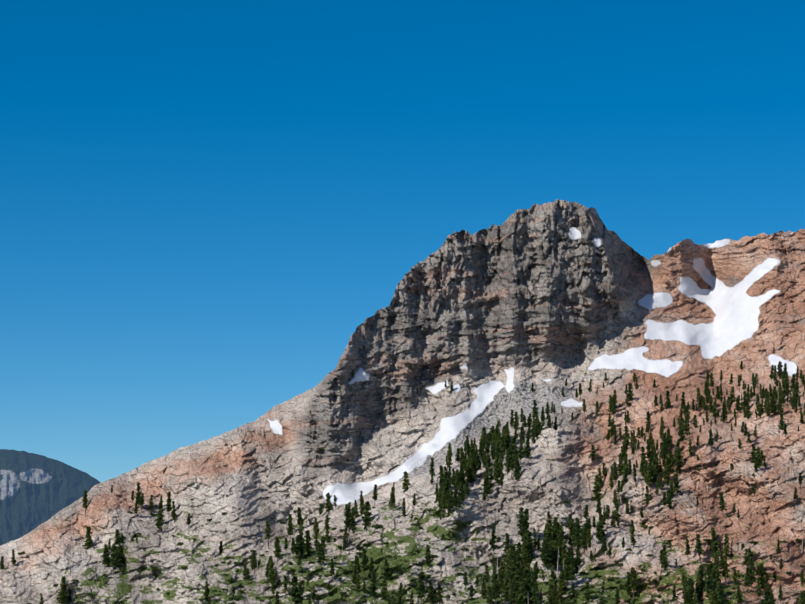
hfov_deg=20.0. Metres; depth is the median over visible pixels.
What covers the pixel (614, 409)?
conifer
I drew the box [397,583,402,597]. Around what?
conifer
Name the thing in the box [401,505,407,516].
conifer
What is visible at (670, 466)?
conifer
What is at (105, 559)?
conifer
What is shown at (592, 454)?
conifer
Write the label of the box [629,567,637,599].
conifer
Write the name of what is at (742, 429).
conifer
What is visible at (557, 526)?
conifer
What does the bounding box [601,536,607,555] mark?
conifer
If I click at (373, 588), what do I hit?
conifer
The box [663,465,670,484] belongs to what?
conifer
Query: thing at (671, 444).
conifer
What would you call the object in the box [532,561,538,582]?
conifer
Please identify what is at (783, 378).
conifer
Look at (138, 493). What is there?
conifer
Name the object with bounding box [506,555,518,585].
conifer
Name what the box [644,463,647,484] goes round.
conifer
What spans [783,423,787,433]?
conifer
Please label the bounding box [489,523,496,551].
conifer
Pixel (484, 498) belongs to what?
conifer
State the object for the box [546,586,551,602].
conifer
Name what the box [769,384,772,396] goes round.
conifer
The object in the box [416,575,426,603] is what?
conifer
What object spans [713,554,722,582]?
conifer
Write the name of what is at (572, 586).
conifer
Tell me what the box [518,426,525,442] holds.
conifer
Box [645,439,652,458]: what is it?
conifer
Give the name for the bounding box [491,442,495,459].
conifer
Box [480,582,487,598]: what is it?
conifer
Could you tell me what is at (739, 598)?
conifer
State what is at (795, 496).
conifer
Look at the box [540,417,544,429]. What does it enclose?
conifer
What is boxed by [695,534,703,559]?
conifer
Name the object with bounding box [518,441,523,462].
conifer
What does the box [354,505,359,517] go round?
conifer
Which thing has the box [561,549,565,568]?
conifer
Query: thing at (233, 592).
conifer
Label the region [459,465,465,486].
conifer
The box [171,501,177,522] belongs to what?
conifer
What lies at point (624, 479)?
conifer
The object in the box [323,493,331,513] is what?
conifer
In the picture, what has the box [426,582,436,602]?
conifer
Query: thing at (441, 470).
conifer
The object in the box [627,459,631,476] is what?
conifer
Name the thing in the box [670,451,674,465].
conifer
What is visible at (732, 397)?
conifer
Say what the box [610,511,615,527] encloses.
conifer
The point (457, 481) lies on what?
conifer
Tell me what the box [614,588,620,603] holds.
conifer
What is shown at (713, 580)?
conifer
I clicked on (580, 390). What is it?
conifer
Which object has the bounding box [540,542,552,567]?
conifer
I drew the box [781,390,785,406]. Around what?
conifer
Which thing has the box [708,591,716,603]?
conifer
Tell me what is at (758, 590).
conifer
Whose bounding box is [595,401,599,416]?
conifer
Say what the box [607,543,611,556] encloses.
conifer
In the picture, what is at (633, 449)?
conifer
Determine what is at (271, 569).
conifer
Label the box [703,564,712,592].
conifer
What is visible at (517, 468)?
conifer
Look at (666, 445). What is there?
conifer
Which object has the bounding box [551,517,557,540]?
conifer
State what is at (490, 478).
conifer
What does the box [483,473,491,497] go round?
conifer
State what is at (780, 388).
conifer
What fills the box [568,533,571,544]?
conifer
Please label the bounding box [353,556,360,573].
conifer
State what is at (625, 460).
conifer
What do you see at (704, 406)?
conifer
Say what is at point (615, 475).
conifer
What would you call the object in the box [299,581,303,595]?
conifer
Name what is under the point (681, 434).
conifer
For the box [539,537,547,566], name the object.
conifer
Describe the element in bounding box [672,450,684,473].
conifer
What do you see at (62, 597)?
conifer
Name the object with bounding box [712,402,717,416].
conifer
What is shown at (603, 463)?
conifer
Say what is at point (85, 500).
conifer
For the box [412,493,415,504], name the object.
conifer
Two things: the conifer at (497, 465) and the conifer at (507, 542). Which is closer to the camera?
the conifer at (507, 542)
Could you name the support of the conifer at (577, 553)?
on the mountain terrain at (496, 321)
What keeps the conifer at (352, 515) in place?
on the mountain terrain at (496, 321)
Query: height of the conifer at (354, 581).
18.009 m
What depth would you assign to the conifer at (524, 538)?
1544.99 m
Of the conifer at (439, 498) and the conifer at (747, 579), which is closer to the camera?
the conifer at (747, 579)
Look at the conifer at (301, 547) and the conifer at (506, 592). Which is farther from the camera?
the conifer at (301, 547)
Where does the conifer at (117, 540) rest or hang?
on the mountain terrain at (496, 321)
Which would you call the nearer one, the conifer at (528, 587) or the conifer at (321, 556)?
the conifer at (528, 587)
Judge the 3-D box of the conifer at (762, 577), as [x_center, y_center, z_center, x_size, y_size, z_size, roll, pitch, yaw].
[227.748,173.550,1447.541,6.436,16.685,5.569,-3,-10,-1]
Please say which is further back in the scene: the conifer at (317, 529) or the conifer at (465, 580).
the conifer at (317, 529)
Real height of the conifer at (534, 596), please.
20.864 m
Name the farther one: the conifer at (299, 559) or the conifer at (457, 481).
the conifer at (457, 481)
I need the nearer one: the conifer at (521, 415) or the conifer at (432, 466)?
the conifer at (432, 466)
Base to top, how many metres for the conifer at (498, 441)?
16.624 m
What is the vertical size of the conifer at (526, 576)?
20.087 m
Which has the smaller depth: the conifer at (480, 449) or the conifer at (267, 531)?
the conifer at (267, 531)
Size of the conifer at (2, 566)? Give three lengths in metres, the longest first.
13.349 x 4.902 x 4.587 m
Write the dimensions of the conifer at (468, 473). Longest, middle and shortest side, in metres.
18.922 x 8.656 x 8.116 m
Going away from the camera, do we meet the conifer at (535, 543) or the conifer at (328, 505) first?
the conifer at (535, 543)
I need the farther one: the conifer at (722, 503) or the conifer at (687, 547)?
the conifer at (722, 503)
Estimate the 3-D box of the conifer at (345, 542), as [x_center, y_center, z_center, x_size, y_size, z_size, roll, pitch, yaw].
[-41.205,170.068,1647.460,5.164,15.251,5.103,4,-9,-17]
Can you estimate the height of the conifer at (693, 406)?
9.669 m
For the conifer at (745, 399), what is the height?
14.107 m
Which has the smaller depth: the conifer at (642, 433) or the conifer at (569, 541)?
the conifer at (569, 541)
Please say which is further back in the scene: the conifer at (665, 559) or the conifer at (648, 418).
the conifer at (648, 418)
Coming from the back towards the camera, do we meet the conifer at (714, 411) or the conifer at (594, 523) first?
the conifer at (714, 411)
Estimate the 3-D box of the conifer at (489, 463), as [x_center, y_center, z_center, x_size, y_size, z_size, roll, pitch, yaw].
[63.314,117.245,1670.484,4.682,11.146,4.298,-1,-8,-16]
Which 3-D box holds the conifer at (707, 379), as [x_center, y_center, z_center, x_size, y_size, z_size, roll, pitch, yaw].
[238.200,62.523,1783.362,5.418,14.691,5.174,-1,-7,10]
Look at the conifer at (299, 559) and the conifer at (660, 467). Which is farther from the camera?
the conifer at (299, 559)
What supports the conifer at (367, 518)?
on the mountain terrain at (496, 321)
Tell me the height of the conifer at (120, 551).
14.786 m
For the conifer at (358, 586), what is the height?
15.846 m
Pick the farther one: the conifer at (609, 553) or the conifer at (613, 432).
the conifer at (613, 432)
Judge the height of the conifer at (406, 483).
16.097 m
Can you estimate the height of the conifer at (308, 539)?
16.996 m
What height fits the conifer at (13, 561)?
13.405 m
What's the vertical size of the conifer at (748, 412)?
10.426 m
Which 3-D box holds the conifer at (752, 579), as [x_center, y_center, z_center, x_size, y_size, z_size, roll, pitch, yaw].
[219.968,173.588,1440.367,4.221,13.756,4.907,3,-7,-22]
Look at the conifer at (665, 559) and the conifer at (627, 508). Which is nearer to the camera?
the conifer at (665, 559)
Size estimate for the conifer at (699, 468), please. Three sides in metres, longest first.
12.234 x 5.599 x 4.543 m
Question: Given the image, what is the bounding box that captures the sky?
[0,0,804,482]
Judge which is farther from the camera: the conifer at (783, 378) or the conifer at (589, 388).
the conifer at (589, 388)
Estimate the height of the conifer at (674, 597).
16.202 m
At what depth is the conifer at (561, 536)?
1558.94 m
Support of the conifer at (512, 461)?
on the mountain terrain at (496, 321)
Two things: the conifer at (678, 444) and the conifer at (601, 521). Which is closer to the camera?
the conifer at (601, 521)
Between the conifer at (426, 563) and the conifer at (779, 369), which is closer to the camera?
the conifer at (426, 563)
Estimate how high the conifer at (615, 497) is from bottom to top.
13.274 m
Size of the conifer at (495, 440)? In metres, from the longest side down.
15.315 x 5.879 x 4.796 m
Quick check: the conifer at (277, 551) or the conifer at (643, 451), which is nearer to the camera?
the conifer at (643, 451)
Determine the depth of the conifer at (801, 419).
1609.45 m
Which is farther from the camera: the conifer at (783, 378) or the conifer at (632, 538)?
the conifer at (783, 378)
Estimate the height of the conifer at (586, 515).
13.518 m
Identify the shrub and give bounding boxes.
[372,524,383,527]
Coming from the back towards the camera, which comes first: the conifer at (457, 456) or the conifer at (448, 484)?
the conifer at (457, 456)
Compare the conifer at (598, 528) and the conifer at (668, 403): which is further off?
the conifer at (668, 403)
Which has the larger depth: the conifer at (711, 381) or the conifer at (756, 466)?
the conifer at (711, 381)
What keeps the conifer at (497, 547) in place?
on the mountain terrain at (496, 321)
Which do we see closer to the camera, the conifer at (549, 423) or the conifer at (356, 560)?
the conifer at (356, 560)
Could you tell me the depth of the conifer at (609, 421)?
1718.82 m
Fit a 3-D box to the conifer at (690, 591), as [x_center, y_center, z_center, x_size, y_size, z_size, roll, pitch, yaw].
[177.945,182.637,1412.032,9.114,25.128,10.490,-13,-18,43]
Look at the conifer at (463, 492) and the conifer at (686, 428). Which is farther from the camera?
the conifer at (686, 428)
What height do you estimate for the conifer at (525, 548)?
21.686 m
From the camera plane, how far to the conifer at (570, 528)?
1567.26 m
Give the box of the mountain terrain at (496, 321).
[0,199,804,603]
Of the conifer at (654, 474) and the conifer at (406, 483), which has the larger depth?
the conifer at (406, 483)
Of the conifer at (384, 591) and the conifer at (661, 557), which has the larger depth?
the conifer at (384, 591)
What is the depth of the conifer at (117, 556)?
1701.42 m
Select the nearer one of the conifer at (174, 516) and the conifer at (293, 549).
the conifer at (293, 549)
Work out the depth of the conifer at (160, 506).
1754.87 m
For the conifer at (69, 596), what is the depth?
1674.59 m
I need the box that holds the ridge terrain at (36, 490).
[0,449,100,545]
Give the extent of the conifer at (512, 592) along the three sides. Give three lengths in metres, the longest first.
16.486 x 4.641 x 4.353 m
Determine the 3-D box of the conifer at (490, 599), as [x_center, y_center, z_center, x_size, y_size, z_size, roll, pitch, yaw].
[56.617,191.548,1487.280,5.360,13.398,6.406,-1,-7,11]
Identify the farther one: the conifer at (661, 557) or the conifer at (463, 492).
the conifer at (463, 492)
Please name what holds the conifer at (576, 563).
on the mountain terrain at (496, 321)
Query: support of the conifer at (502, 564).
on the mountain terrain at (496, 321)
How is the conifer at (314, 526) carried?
on the mountain terrain at (496, 321)
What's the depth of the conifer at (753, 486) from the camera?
1534.78 m
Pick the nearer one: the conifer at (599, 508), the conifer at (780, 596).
the conifer at (780, 596)
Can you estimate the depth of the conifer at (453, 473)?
1651.92 m
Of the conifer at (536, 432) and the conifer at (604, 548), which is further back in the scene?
the conifer at (536, 432)
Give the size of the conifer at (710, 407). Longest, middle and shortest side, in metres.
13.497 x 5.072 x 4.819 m
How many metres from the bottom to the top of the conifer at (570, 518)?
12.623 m
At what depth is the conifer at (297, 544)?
1630.79 m
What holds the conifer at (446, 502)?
on the mountain terrain at (496, 321)
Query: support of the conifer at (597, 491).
on the mountain terrain at (496, 321)
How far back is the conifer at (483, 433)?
1713.67 m
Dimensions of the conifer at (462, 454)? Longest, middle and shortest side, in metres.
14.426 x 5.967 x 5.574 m
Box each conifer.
[0,556,4,572]
[11,550,16,565]
[56,576,67,603]
[67,589,71,600]
[82,489,88,516]
[82,526,93,548]
[102,544,109,561]
[102,547,108,566]
[107,544,118,567]
[112,529,119,544]
[115,549,121,566]
[118,534,123,546]
[118,545,122,560]
[134,499,138,512]
[135,482,141,507]
[138,493,144,508]
[148,495,153,512]
[154,501,164,521]
[155,508,163,530]
[165,492,172,518]
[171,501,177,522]
[186,513,190,528]
[203,581,207,595]
[218,541,222,561]
[228,586,236,603]
[242,564,246,579]
[245,568,251,580]
[251,552,256,571]
[265,520,271,548]
[265,563,268,576]
[267,562,276,585]
[270,574,276,596]
[272,537,281,564]
[275,591,279,603]
[283,575,287,596]
[284,538,288,549]
[286,514,293,541]
[286,575,301,603]
[290,538,296,556]
[295,535,300,554]
[296,551,301,568]
[297,507,303,524]
[298,519,303,533]
[299,532,306,555]
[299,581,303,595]
[303,530,314,552]
[306,569,311,591]
[310,592,316,600]
[313,518,318,531]
[314,522,319,534]
[314,532,317,550]
[314,536,326,564]
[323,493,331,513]
[324,514,329,529]
[325,526,329,542]
[329,559,335,579]
[342,527,347,547]
[344,504,351,531]
[348,507,355,526]
[351,565,357,589]
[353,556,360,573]
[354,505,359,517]
[355,577,360,591]
[358,495,365,512]
[360,548,368,577]
[361,501,374,528]
[362,580,365,591]
[367,572,377,596]
[369,557,374,573]
[372,484,377,504]
[380,580,388,599]
[381,559,390,579]
[391,492,394,504]
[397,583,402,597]
[397,593,402,603]
[401,471,410,492]
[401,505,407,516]
[409,591,414,603]
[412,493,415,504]
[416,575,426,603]
[423,544,430,565]
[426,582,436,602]
[427,546,431,562]
[429,457,434,475]
[435,586,440,603]
[436,474,444,495]
[437,488,441,506]
[437,585,443,603]
[438,465,442,481]
[442,491,445,506]
[444,494,448,507]
[445,448,452,467]
[445,477,452,499]
[446,490,454,514]
[451,469,455,485]
[451,485,458,509]
[454,472,460,488]
[455,448,460,465]
[457,491,461,515]
[459,447,464,462]
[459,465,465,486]
[459,482,466,503]
[462,572,467,591]
[464,458,471,481]
[465,440,469,456]
[465,482,469,499]
[467,585,472,600]
[471,448,479,469]
[471,468,475,480]
[478,440,481,454]
[480,427,485,446]
[480,446,485,462]
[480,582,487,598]
[482,450,486,467]
[482,488,486,503]
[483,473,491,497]
[483,565,490,581]
[484,441,488,452]
[486,586,492,603]
[487,455,491,468]
[488,463,493,487]
[489,426,493,442]
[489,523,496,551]
[490,433,495,446]
[490,573,500,603]
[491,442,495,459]
[491,563,497,578]
[492,462,500,482]
[492,537,501,567]
[494,435,498,453]
[496,433,500,448]
[496,459,502,476]
[497,562,505,588]
[498,443,505,459]
[498,569,503,598]
[499,434,506,450]
[499,472,503,490]
[500,577,509,603]
[501,533,511,561]
[504,448,511,466]
[504,549,509,570]
[504,550,512,577]
[505,434,510,449]
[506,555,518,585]
[509,410,513,426]
[509,454,514,477]
[509,585,514,603]
[510,437,518,455]
[512,569,523,593]
[513,411,519,428]
[513,457,520,481]
[513,593,520,603]
[514,542,521,555]
[514,555,520,568]
[515,578,528,603]
[516,507,527,535]
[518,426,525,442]
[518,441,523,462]
[519,408,524,421]
[519,535,526,559]
[519,560,525,578]
[521,526,524,541]
[521,540,529,566]
[522,508,530,530]
[522,530,533,558]
[522,569,530,588]
[523,416,526,426]
[523,437,530,457]
[524,544,531,565]
[524,587,529,603]
[525,583,531,603]
[526,416,531,427]
[529,581,533,596]
[531,400,539,416]
[531,584,539,603]
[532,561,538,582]
[533,420,539,438]
[533,529,537,549]
[535,418,540,435]
[537,536,540,548]
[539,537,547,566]
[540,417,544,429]
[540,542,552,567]
[542,524,552,546]
[544,402,550,413]
[545,511,553,528]
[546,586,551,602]
[547,414,551,427]
[548,541,554,562]
[548,566,556,596]
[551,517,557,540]
[551,541,560,568]
[551,581,555,601]
[552,585,558,603]
[553,416,557,431]
[554,523,559,538]
[556,569,567,597]
[556,574,560,599]
[557,526,566,552]
[559,539,565,566]
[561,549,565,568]
[564,551,572,583]
[564,598,571,603]
[565,515,572,526]
[568,520,572,545]
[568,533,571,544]
[569,559,575,581]
[570,529,580,547]
[570,582,574,598]
[573,517,582,547]
[574,558,578,575]
[576,548,580,561]
[578,383,582,400]
[580,523,588,550]
[582,399,586,413]
[583,505,588,518]
[583,581,592,599]
[587,518,590,529]
[587,529,591,547]
[588,379,591,393]
[589,444,595,461]
[589,551,593,562]
[592,474,603,500]
[592,516,595,528]
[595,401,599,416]
[595,497,602,513]
[596,513,606,543]
[596,522,602,538]
[597,468,603,489]
[601,462,605,475]
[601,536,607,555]
[605,505,610,519]
[606,429,610,439]
[607,414,611,426]
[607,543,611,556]
[608,396,612,414]
[608,475,613,488]
[609,465,613,480]
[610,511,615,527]
[611,399,617,413]
[611,421,615,438]
[612,462,619,479]
[612,490,618,505]
[613,390,616,405]
[613,502,620,521]
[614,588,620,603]
[616,453,623,475]
[616,480,620,493]
[621,430,629,448]
[621,442,627,462]
[621,454,627,475]
[621,468,627,485]
[622,425,630,441]
[624,501,629,513]
[625,394,628,404]
[625,572,632,594]
[626,383,633,400]
[626,410,630,423]
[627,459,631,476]
[629,520,635,531]
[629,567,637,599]
[630,527,636,547]
[631,442,634,459]
[632,432,635,445]
[632,464,636,476]
[635,377,638,388]
[639,446,646,461]
[640,426,643,437]
[640,457,644,476]
[643,466,652,485]
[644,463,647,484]
[644,486,651,504]
[645,411,651,427]
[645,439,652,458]
[648,453,653,469]
[650,459,657,482]
[651,453,659,472]
[653,396,657,406]
[655,483,658,496]
[658,458,663,472]
[659,472,663,489]
[659,549,663,568]
[660,416,664,428]
[660,445,664,457]
[660,544,669,569]
[661,492,666,508]
[662,454,665,467]
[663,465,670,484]
[664,390,670,408]
[664,439,669,460]
[664,489,673,508]
[665,428,670,447]
[668,455,672,473]
[669,436,673,448]
[669,480,675,497]
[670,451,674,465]
[671,584,676,603]
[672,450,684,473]
[673,439,681,457]
[673,473,679,497]
[678,413,684,430]
[678,421,686,441]
[680,392,685,407]
[681,572,684,588]
[682,577,687,595]
[682,582,688,598]
[683,415,691,434]
[683,577,695,603]
[683,593,687,602]
[684,405,690,419]
[684,539,690,554]
[688,439,694,457]
[691,399,695,411]
[691,415,698,427]
[692,593,698,603]
[695,454,700,470]
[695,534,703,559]
[695,564,706,589]
[695,575,702,601]
[695,582,699,603]
[696,391,701,406]
[702,397,706,408]
[703,382,707,395]
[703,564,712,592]
[705,373,710,388]
[705,391,708,408]
[705,410,709,423]
[708,395,713,412]
[708,429,714,447]
[708,527,719,557]
[708,568,718,602]
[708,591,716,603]
[709,372,713,388]
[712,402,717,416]
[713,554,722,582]
[714,386,720,399]
[714,583,728,603]
[715,571,719,590]
[718,492,726,515]
[719,550,723,569]
[720,403,727,421]
[721,556,729,584]
[722,533,730,556]
[729,387,735,404]
[732,569,737,592]
[736,395,740,412]
[736,585,743,603]
[737,375,740,391]
[740,422,744,433]
[742,391,747,406]
[743,549,748,565]
[743,567,751,591]
[744,424,747,435]
[745,406,752,418]
[746,548,752,564]
[749,444,756,462]
[749,566,754,587]
[751,373,757,387]
[751,473,756,493]
[753,425,757,436]
[753,458,758,471]
[754,447,763,468]
[755,576,761,597]
[756,394,760,411]
[757,563,766,588]
[762,586,775,603]
[763,392,769,406]
[763,399,771,413]
[764,590,769,603]
[769,365,773,380]
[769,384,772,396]
[770,397,778,415]
[772,365,777,382]
[776,361,782,378]
[776,397,782,412]
[776,539,780,553]
[777,383,781,399]
[778,413,784,429]
[778,585,783,603]
[781,371,785,387]
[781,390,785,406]
[783,375,789,387]
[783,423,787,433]
[790,374,795,390]
[791,397,795,408]
[793,383,798,400]
[793,487,797,502]
[798,413,804,423]
[798,473,802,489]
[798,590,804,603]
[800,570,804,583]
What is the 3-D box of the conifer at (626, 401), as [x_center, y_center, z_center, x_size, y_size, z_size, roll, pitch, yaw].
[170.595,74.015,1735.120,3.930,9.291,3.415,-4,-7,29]
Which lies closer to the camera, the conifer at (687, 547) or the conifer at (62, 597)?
the conifer at (687, 547)
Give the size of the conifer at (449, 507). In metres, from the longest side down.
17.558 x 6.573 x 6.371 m
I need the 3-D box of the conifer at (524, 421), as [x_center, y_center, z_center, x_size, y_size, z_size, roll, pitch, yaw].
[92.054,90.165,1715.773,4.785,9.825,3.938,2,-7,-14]
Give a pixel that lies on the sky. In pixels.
(203, 203)
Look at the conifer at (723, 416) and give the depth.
1667.23 m
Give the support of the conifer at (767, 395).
on the mountain terrain at (496, 321)
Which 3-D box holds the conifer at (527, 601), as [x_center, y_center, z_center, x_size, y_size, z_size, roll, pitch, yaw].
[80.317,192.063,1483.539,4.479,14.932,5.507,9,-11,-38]
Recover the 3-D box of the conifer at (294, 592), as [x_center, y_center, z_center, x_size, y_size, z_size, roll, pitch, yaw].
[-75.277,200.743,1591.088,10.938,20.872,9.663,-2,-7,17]
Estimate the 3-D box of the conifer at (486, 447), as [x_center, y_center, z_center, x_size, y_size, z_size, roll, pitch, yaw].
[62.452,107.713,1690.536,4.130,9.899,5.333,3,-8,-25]
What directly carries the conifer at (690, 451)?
on the mountain terrain at (496, 321)
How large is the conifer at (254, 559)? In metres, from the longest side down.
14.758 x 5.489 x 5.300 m
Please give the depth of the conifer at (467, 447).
1695.57 m
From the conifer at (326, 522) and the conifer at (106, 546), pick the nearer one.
the conifer at (326, 522)
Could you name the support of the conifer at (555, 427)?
on the mountain terrain at (496, 321)
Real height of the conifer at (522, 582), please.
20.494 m
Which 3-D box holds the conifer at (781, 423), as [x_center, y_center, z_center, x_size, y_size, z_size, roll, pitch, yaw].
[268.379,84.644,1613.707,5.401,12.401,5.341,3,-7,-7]
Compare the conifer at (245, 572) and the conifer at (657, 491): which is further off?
the conifer at (245, 572)
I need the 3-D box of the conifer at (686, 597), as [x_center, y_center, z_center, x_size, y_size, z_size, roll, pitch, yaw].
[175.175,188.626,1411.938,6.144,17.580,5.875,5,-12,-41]
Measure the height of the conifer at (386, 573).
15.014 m
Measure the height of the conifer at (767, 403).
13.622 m
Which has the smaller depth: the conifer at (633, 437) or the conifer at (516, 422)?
the conifer at (633, 437)
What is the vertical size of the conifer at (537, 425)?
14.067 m
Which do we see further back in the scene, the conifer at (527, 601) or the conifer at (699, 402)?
the conifer at (699, 402)
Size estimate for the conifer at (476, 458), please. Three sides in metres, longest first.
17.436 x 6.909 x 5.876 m
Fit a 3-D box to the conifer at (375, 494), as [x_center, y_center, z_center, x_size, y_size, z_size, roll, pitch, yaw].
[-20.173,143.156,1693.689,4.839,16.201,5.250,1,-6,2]
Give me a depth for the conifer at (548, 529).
1559.14 m
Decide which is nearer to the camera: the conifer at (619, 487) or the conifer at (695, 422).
the conifer at (619, 487)
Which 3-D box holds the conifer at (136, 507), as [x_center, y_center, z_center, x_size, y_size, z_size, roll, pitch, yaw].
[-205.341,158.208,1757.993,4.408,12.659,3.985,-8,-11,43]
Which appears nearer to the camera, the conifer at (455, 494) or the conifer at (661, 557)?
the conifer at (661, 557)
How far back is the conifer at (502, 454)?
1667.03 m
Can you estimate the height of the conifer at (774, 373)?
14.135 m
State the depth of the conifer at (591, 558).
1524.02 m
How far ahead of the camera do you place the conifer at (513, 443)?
1666.28 m
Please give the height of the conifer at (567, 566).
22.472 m
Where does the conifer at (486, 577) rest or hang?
on the mountain terrain at (496, 321)
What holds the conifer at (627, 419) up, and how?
on the mountain terrain at (496, 321)
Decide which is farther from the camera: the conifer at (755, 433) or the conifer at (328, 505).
the conifer at (328, 505)
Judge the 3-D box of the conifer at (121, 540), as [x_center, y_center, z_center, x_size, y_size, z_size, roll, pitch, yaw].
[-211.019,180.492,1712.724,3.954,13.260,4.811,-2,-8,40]
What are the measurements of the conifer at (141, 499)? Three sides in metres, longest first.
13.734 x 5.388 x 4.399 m
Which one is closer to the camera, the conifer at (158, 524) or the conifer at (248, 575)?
the conifer at (248, 575)
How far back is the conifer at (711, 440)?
1586.34 m
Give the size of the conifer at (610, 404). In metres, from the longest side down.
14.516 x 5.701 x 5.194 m
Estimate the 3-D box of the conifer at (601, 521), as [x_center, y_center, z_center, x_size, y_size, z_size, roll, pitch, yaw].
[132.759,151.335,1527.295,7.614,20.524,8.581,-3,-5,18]
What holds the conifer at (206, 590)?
on the mountain terrain at (496, 321)
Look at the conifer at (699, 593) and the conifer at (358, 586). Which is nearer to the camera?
the conifer at (699, 593)
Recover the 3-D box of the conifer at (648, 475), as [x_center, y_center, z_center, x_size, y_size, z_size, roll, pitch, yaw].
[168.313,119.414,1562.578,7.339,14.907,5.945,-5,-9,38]
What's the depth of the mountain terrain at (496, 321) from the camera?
1776.48 m
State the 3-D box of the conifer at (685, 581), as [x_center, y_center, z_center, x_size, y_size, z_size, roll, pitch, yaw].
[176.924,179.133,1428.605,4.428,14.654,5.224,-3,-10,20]
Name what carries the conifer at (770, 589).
on the mountain terrain at (496, 321)
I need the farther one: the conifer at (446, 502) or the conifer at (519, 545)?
the conifer at (446, 502)
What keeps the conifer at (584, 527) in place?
on the mountain terrain at (496, 321)
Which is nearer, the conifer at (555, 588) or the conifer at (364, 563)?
the conifer at (555, 588)
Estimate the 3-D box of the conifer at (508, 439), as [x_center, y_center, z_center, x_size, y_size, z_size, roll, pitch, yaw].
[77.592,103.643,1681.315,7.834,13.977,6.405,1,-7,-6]
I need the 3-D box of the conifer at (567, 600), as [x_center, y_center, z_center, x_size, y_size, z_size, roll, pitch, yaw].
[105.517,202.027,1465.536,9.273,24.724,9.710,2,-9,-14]
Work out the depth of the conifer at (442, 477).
1619.63 m
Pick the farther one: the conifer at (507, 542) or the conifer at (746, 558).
the conifer at (507, 542)
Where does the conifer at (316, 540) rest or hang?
on the mountain terrain at (496, 321)
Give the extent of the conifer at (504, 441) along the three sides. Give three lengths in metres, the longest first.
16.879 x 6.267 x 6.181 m
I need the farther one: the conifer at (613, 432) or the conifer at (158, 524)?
the conifer at (158, 524)
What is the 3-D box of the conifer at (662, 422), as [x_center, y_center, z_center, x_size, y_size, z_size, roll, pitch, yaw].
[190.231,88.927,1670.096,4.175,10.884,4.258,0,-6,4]
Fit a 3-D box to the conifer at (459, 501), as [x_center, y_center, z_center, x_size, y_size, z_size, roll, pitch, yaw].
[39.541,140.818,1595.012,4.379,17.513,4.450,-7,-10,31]
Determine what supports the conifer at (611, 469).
on the mountain terrain at (496, 321)
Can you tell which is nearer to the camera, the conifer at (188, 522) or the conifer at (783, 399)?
the conifer at (783, 399)
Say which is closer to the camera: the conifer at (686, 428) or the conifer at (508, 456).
the conifer at (686, 428)
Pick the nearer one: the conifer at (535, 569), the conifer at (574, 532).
the conifer at (535, 569)
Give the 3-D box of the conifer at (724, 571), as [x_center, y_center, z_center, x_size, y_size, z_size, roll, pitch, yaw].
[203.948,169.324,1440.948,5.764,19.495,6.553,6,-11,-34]
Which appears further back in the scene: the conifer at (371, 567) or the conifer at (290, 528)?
the conifer at (290, 528)
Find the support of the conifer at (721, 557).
on the mountain terrain at (496, 321)
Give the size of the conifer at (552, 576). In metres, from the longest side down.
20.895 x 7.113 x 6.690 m
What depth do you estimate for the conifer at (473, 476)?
1671.53 m
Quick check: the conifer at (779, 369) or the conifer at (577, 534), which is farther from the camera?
the conifer at (779, 369)
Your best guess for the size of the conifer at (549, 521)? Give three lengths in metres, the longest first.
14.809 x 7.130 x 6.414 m
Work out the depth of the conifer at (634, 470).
1570.74 m
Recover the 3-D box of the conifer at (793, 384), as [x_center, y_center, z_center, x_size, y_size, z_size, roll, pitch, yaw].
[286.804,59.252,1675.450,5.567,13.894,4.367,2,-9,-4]
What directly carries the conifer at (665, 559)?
on the mountain terrain at (496, 321)
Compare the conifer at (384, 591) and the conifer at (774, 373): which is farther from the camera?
the conifer at (774, 373)
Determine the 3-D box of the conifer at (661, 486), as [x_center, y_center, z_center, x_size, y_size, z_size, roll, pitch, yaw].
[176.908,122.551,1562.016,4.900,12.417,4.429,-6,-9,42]
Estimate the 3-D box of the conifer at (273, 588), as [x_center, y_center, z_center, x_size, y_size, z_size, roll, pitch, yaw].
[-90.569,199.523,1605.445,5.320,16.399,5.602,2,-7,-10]
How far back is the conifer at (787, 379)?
1682.62 m
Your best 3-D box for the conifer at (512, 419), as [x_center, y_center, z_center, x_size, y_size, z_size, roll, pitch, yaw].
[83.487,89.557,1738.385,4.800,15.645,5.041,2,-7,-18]
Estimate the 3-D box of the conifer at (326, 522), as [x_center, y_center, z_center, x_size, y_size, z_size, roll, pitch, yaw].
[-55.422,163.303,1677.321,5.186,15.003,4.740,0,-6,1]
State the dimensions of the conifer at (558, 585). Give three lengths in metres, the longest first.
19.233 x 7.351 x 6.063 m
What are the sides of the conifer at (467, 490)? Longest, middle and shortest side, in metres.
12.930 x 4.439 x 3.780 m
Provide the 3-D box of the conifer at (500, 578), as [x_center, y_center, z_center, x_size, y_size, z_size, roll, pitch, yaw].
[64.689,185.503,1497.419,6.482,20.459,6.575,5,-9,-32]
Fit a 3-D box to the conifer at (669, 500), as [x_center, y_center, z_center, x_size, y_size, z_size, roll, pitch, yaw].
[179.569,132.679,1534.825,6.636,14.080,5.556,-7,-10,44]
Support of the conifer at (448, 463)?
on the mountain terrain at (496, 321)
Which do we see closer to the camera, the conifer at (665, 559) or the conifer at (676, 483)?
the conifer at (665, 559)
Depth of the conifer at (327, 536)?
1666.08 m
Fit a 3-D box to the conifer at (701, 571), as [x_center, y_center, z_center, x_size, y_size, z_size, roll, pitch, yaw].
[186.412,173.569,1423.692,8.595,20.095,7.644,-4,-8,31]
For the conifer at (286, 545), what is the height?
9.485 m
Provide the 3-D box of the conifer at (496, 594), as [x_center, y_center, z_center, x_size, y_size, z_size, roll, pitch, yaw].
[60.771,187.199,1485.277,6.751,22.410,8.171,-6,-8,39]
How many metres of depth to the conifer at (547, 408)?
1731.64 m
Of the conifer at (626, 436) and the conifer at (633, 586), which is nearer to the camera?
the conifer at (633, 586)
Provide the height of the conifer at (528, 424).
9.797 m
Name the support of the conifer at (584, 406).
on the mountain terrain at (496, 321)
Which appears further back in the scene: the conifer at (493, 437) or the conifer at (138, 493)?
the conifer at (138, 493)
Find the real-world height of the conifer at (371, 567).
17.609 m
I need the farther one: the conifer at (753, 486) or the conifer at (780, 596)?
the conifer at (753, 486)

